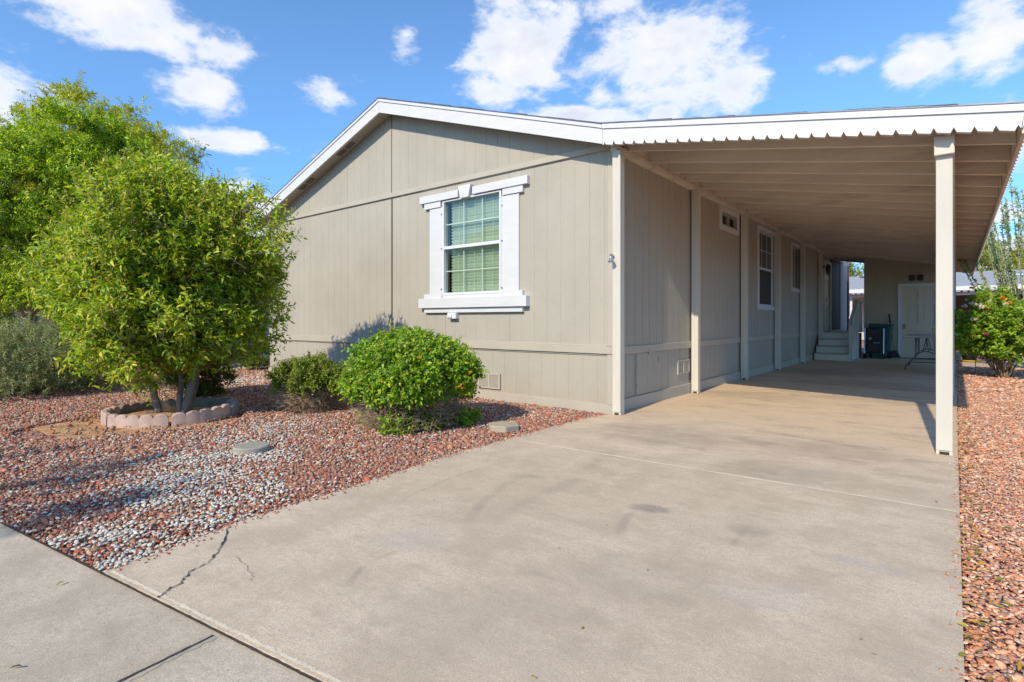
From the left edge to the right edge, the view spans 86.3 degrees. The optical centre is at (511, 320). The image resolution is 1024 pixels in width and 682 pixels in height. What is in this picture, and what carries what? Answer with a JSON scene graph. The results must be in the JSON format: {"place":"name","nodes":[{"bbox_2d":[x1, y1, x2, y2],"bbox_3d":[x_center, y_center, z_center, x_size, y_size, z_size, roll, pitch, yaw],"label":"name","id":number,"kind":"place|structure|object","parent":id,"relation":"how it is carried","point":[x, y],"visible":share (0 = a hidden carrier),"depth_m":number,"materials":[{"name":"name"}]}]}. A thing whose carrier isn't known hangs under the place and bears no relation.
{"place":"outdoors","nodes":[
{"label":"outdoors","id":0,"kind":"place"},
{"bbox_2d":[3,364,261,384],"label":"path","id":1,"kind":"structure","parent":0,"point":[215,370],"depth_m":12.46,"materials":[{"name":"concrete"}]},
{"bbox_2d":[0,523,314,681],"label":"pavement","id":2,"kind":"structure","parent":0,"point":[81,623],"depth_m":1.87,"materials":[{"name":"concrete"}]},
{"bbox_2d":[1,522,321,681],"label":"pavement joint","id":3,"kind":"object","parent":2,"relation":"on","point":[226,635],"visible":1,"depth_m":1.98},
{"bbox_2d":[110,633,216,681],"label":"pavement joint","id":4,"kind":"object","parent":2,"relation":"on","point":[145,671],"visible":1,"depth_m":1.72,"materials":[{"name":"grey concrete"}]},
{"bbox_2d":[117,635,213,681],"bbox_3d":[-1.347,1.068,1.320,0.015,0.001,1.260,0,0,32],"label":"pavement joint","id":5,"kind":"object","parent":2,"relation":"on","point":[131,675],"visible":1,"depth_m":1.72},
{"bbox_2d":[0,0,1023,275],"label":"sky","id":6,"kind":"structure","parent":0,"point":[267,85],"materials":[{"name":"blue"}]},
{"bbox_2d":[0,340,1023,681],"bbox_3d":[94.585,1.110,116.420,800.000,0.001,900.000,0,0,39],"label":"ground","id":7,"kind":"structure","parent":0,"point":[25,434],"depth_m":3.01,"materials":[{"name":"brown gravel"}]},
{"bbox_2d":[0,303,39,338],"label":"hedge bush","id":8,"kind":"object","parent":7,"relation":"on","point":[10,316],"visible":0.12,"depth_m":17.03,"materials":[{"name":"green plant"}]},
{"bbox_2d":[0,310,114,402],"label":"wispy shrub","id":9,"kind":"object","parent":7,"relation":"on","point":[18,353],"visible":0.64,"depth_m":7.75,"materials":[{"name":"green plant"}]},
{"bbox_2d":[0,70,211,250],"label":"feathery tree","id":10,"kind":"object","parent":7,"relation":"on","point":[158,140],"visible":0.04,"depth_m":16.32,"materials":[{"name":"green plant"}]},
{"bbox_2d":[0,87,227,368],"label":"dense tree","id":11,"kind":"object","parent":7,"relation":"on","point":[51,150],"visible":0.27,"depth_m":10.93,"materials":[{"name":"green plant"}]},
{"bbox_2d":[31,414,238,446],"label":"soil","id":12,"kind":"structure","parent":7,"relation":"on","point":[45,428],"depth_m":5.56,"materials":[{"name":"brown soil"}]},
{"bbox_2d":[101,406,119,425],"bbox_3d":[-4.394,1.042,5.957,0.134,0.145,0.641,0,0,-29],"label":"edging block","id":13,"kind":"object","parent":12,"relation":"on","point":[105,412],"depth_m":5.91,"materials":[{"name":"concrete"}]},
{"bbox_2d":[107,414,168,427],"bbox_3d":[-3.880,1.042,5.645,0.641,0.145,0.134,0,0,1],"label":"edging block","id":14,"kind":"object","parent":12,"relation":"on","point":[134,421],"depth_m":5.60,"materials":[{"name":"concrete"}]},
{"bbox_2d":[119,398,175,414],"bbox_3d":[-4.381,1.042,6.559,0.134,0.145,0.641,0,0,31],"label":"edging block","id":15,"kind":"object","parent":12,"relation":"on","point":[132,407],"depth_m":6.52,"materials":[{"name":"brown concrete"}]},
{"bbox_2d":[126,407,211,424],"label":"ring soil","id":16,"kind":"structure","parent":12,"relation":"on","point":[169,412],"depth_m":6.29,"materials":[{"name":"brown soil"}]},
{"bbox_2d":[10,144,307,413],"bbox_3d":[-4.067,-0.502,6.631,3.041,3.266,2.765,0,0,39],"label":"privet tree","id":17,"kind":"object","parent":16,"relation":"on","point":[151,274],"visible":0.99,"depth_m":5.85,"materials":[{"name":"green plant"}]},
{"bbox_2d":[171,404,230,425],"bbox_3d":[-3.352,1.029,5.935,0.134,0.172,0.641,0,0,31],"label":"edging block","id":18,"kind":"object","parent":12,"relation":"on","point":[203,415],"depth_m":5.86,"materials":[{"name":"concrete"}]},
{"bbox_2d":[226,399,238,415],"bbox_3d":[-3.339,1.042,6.536,0.134,0.145,0.641,0,0,-29],"label":"edging block","id":19,"kind":"object","parent":12,"relation":"on","point":[233,404],"depth_m":6.40,"materials":[{"name":"grey concrete"}]},
{"bbox_2d":[8,250,268,344],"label":"neighbour house","id":20,"kind":"structure","parent":7,"relation":"on","point":[47,322],"depth_m":18.60,"materials":[{"name":"beige"}]},
{"bbox_2d":[157,356,238,396],"bbox_3d":[-4.498,0.623,7.829,1.060,1.048,1.181,0,0,39],"label":"dark bush","id":21,"kind":"object","parent":7,"relation":"on","point":[213,384],"visible":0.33,"depth_m":7.73,"materials":[{"name":"green plant"}]},
{"bbox_2d":[194,397,227,406],"bbox_3d":[-3.854,1.042,6.848,0.641,0.145,0.134,0,0,1],"label":"edging block","id":22,"kind":"object","parent":7,"relation":"on","point":[208,402],"depth_m":6.85,"materials":[{"name":"grey concrete"}]},
{"bbox_2d":[241,335,268,369],"bbox_3d":[-5.489,0.703,11.915,0.868,0.899,0.769,0,0,39],"label":"corner bush","id":23,"kind":"object","parent":7,"relation":"on","point":[263,363],"visible":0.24,"depth_m":11.82,"materials":[{"name":"green plant"}]},
{"bbox_2d":[0,360,607,571],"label":"red gravel","id":24,"kind":"structure","parent":7,"relation":"on","point":[464,436],"depth_m":4.39,"materials":[{"name":"gravel"}]},
{"bbox_2d":[233,441,269,454],"bbox_3d":[-2.151,1.058,4.512,0.279,0.055,0.279,0,0,39],"label":"stepping stone","id":25,"kind":"object","parent":24,"relation":"on","point":[249,448],"visible":0.96,"depth_m":4.44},
{"bbox_2d":[0,364,593,572],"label":"white pebbles","id":26,"kind":"object","parent":24,"relation":"on","point":[156,501],"visible":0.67,"depth_m":3.60,"materials":[{"name":"gravel"}]},
{"bbox_2d":[264,349,346,413],"bbox_3d":[-2.432,0.744,6.612,1.080,0.772,1.068,0,0,39],"label":"bush","id":27,"kind":"object","parent":24,"relation":"on","point":[310,378],"visible":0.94,"depth_m":6.39,"materials":[{"name":"green plant"}]},
{"bbox_2d":[334,322,489,436],"bbox_3d":[-1.141,0.603,5.722,1.738,1.171,1.385,0,0,39],"label":"lantana bush","id":28,"kind":"object","parent":24,"relation":"on","point":[404,371],"visible":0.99,"depth_m":5.26,"materials":[{"name":"green plant"}]},
{"bbox_2d":[488,421,518,432],"bbox_3d":[-0.084,1.052,5.389,0.312,0.065,0.309,0,0,39],"label":"stepping stone","id":29,"kind":"object","parent":24,"relation":"on","point":[503,426],"visible":0.95,"depth_m":5.30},
{"bbox_2d":[250,97,849,413],"bbox_3d":[3.564,-1.201,15.734,8.390,4.592,18.282,0,0,39],"label":"manufactured home","id":30,"kind":"object","parent":7,"relation":"on","point":[487,234],"visible":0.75,"depth_m":7.83,"materials":[{"name":"siding"},{"name":"shingle"},{"name":"paint"}]},
{"bbox_2d":[418,175,529,312],"bbox_3d":[-0.499,-1.022,7.767,2.057,1.825,0.385,0,0,39],"label":"window","id":31,"kind":"structure","parent":30,"relation":"in","point":[484,248],"depth_m":7.67,"materials":[{"name":"white plastic"}]},
{"bbox_2d":[608,254,614,262],"bbox_3d":[1.109,-0.694,6.098,0.080,0.102,0.094,0,0,39],"label":"security light","id":32,"kind":"object","parent":30,"relation":"attached to","point":[610,260],"visible":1,"depth_m":6.08,"materials":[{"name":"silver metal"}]},
{"bbox_2d":[635,349,659,394],"bbox_3d":[1.729,0.639,6.918,0.041,0.547,0.662,0,0,39],"label":"access door","id":33,"kind":"structure","parent":30,"relation":"in","point":[646,364],"depth_m":6.88,"materials":[{"name":"grey metal"}]},
{"bbox_2d":[719,205,738,235],"bbox_3d":[3.722,-1.705,9.416,0.082,0.390,1.000,0,0,39],"label":"window","id":34,"kind":"structure","parent":30,"relation":"in","point":[726,224],"depth_m":9.40,"materials":[{"name":"white glass"}]},
{"bbox_2d":[757,225,774,309],"bbox_3d":[5.191,-1.045,11.289,0.162,1.700,1.370,0,0,39],"label":"window","id":35,"kind":"structure","parent":30,"relation":"in","point":[765,298],"depth_m":11.36,"materials":[{"name":"white plastic"}]},
{"bbox_2d":[791,242,799,292],"bbox_3d":[6.903,-1.270,13.332,0.082,1.180,1.010,0,0,39],"label":"window","id":36,"kind":"structure","parent":30,"relation":"in","point":[795,253],"depth_m":13.32,"materials":[{"name":"white glass"}]},
{"bbox_2d":[823,264,830,274],"bbox_3d":[9.194,-1.490,15.955,0.210,0.309,0.160,0,0,39],"label":"wall lantern","id":37,"kind":"object","parent":30,"relation":"attached to","point":[827,267],"depth_m":15.91,"materials":[{"name":"black metal"}]},
{"bbox_2d":[825,263,829,329],"bbox_3d":[9.554,-0.704,16.576,0.106,2.018,0.938,0,0,39],"label":"door","id":38,"kind":"structure","parent":30,"relation":"in","point":[827,277],"depth_m":16.77,"materials":[{"name":"white metal"}]},
{"bbox_2d":[849,262,863,276],"bbox_3d":[25.159,-2.118,40.244,8.072,6.606,8.027,0,0,2],"label":"olive tree","id":39,"kind":"object","parent":7,"relation":"on","point":[852,271],"visible":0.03,"depth_m":39.39,"materials":[{"name":"green plant"}]},
{"bbox_2d":[962,361,1023,367],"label":"concrete pad","id":40,"kind":"object","parent":7,"relation":"on","point":[980,363],"visible":0.4,"depth_m":13.34,"materials":[{"name":"beige concrete"}]},
{"bbox_2d":[955,350,979,361],"bbox_3d":[11.888,0.756,14.221,0.728,0.639,0.692,0,0,-4],"label":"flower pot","id":41,"kind":"object","parent":40,"relation":"on","point":[967,357],"visible":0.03,"depth_m":14.09,"materials":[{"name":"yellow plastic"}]},
{"bbox_2d":[975,235,1023,270],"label":"olive tree","id":42,"kind":"object","parent":7,"relation":"on","point":[984,261],"visible":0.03,"depth_m":32.49,"materials":[{"name":"green plant"}]},
{"bbox_2d":[104,354,964,681],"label":"driveway","id":43,"kind":"structure","parent":0,"point":[516,558],"depth_m":2.47,"materials":[{"name":"concrete"}]},
{"bbox_2d":[157,525,230,596],"bbox_3d":[-1.373,1.061,2.465,0.078,0.001,0.741,0,0,-8],"label":"driveway crack","id":44,"kind":"object","parent":43,"relation":"on","point":[201,565],"visible":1,"depth_m":2.37,"materials":[{"name":"grey concrete"}]},
{"bbox_2d":[110,570,341,681],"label":"driveway lip","id":45,"kind":"object","parent":43,"relation":"on","point":[270,648],"visible":1,"depth_m":1.87,"materials":[{"name":"beige concrete"}]},
{"bbox_2d":[11,500,937,678],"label":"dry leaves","id":46,"kind":"object","parent":43,"relation":"on","point":[433,500],"visible":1,"depth_m":1.74,"materials":[{"name":"brown plant"}]},
{"bbox_2d":[524,441,955,511],"bbox_3d":[1.286,1.063,3.929,2.962,0.001,0.038,0,0,37],"label":"driveway joint","id":47,"kind":"object","parent":43,"relation":"on","point":[755,478],"visible":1,"depth_m":3.65,"materials":[{"name":"grey concrete"}]},
{"bbox_2d":[680,399,932,424],"bbox_3d":[3.297,1.063,6.437,3.002,0.001,0.034,0,0,41],"label":"driveway joint","id":48,"kind":"object","parent":43,"relation":"on","point":[812,412],"visible":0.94,"depth_m":6.30,"materials":[{"name":"concrete"}]},
{"bbox_2d":[601,101,1023,455],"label":"carport","id":49,"kind":"object","parent":43,"relation":"on","point":[928,184],"visible":0.95,"depth_m":6.13,"materials":[{"name":"paint"}]},
{"bbox_2d":[814,300,863,360],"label":"entry steps","id":50,"kind":"structure","parent":43,"relation":"on","point":[850,338],"depth_m":14.90,"materials":[{"name":"paint"}]},
{"bbox_2d":[863,323,884,358],"bbox_3d":[10.077,0.576,15.204,0.476,0.976,0.440,0,0,39],"label":"trash bin","id":51,"kind":"object","parent":43,"relation":"on","point":[874,340],"visible":1,"depth_m":15.12,"materials":[{"name":"black plastic"}]},
{"bbox_2d":[870,324,893,357],"bbox_3d":[10.469,0.582,15.502,0.550,0.962,0.594,0,0,39],"label":"trash bin","id":52,"kind":"object","parent":43,"relation":"on","point":[887,337],"visible":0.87,"depth_m":15.26,"materials":[{"name":"teal plastic"}]},
{"bbox_2d":[888,314,900,357],"bbox_3d":[10.810,0.438,15.488,0.162,1.234,0.362,0,0,-21],"label":"broom","id":53,"kind":"object","parent":43,"relation":"on","point":[895,354],"visible":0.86,"depth_m":15.45,"materials":[{"name":"black plastic"}]},
{"bbox_2d":[864,258,955,359],"bbox_3d":[11.894,-0.391,16.305,2.100,2.912,2.490,0,0,39],"label":"storage room","id":54,"kind":"object","parent":43,"relation":"on","point":[902,294],"visible":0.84,"depth_m":15.47,"materials":[{"name":"paint"}]},
{"bbox_2d":[902,286,935,357],"bbox_3d":[11.371,0.055,15.210,0.866,1.990,0.130,0,0,39],"label":"door","id":55,"kind":"structure","parent":54,"relation":"in","point":[918,303],"depth_m":15.25,"materials":[{"name":"white metal"}]},
{"bbox_2d":[903,334,935,369],"bbox_3d":[9.137,0.695,12.032,0.750,0.744,1.800,0,0,39],"label":"folding table","id":56,"kind":"object","parent":43,"relation":"on","point":[919,336],"visible":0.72,"depth_m":11.66,"materials":[{"name":"grey metal"}]},
{"bbox_2d":[849,269,1023,339],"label":"house","id":57,"kind":"structure","parent":0,"point":[856,288],"depth_m":27.56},
{"bbox_2d":[939,358,1023,681],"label":"pink gravel","id":58,"kind":"structure","parent":0,"point":[999,411],"depth_m":3.08,"materials":[{"name":"pink gravel"}]},
{"bbox_2d":[932,283,1023,377],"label":"rose bush","id":59,"kind":"object","parent":58,"relation":"on","point":[991,329],"visible":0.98,"depth_m":10.05,"materials":[{"name":"green plant"}]},
{"bbox_2d":[957,177,1023,363],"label":"ocotillo","id":60,"kind":"object","parent":58,"relation":"on","point":[996,261],"visible":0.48,"depth_m":12.39,"materials":[{"name":"green plant"}]}
]}

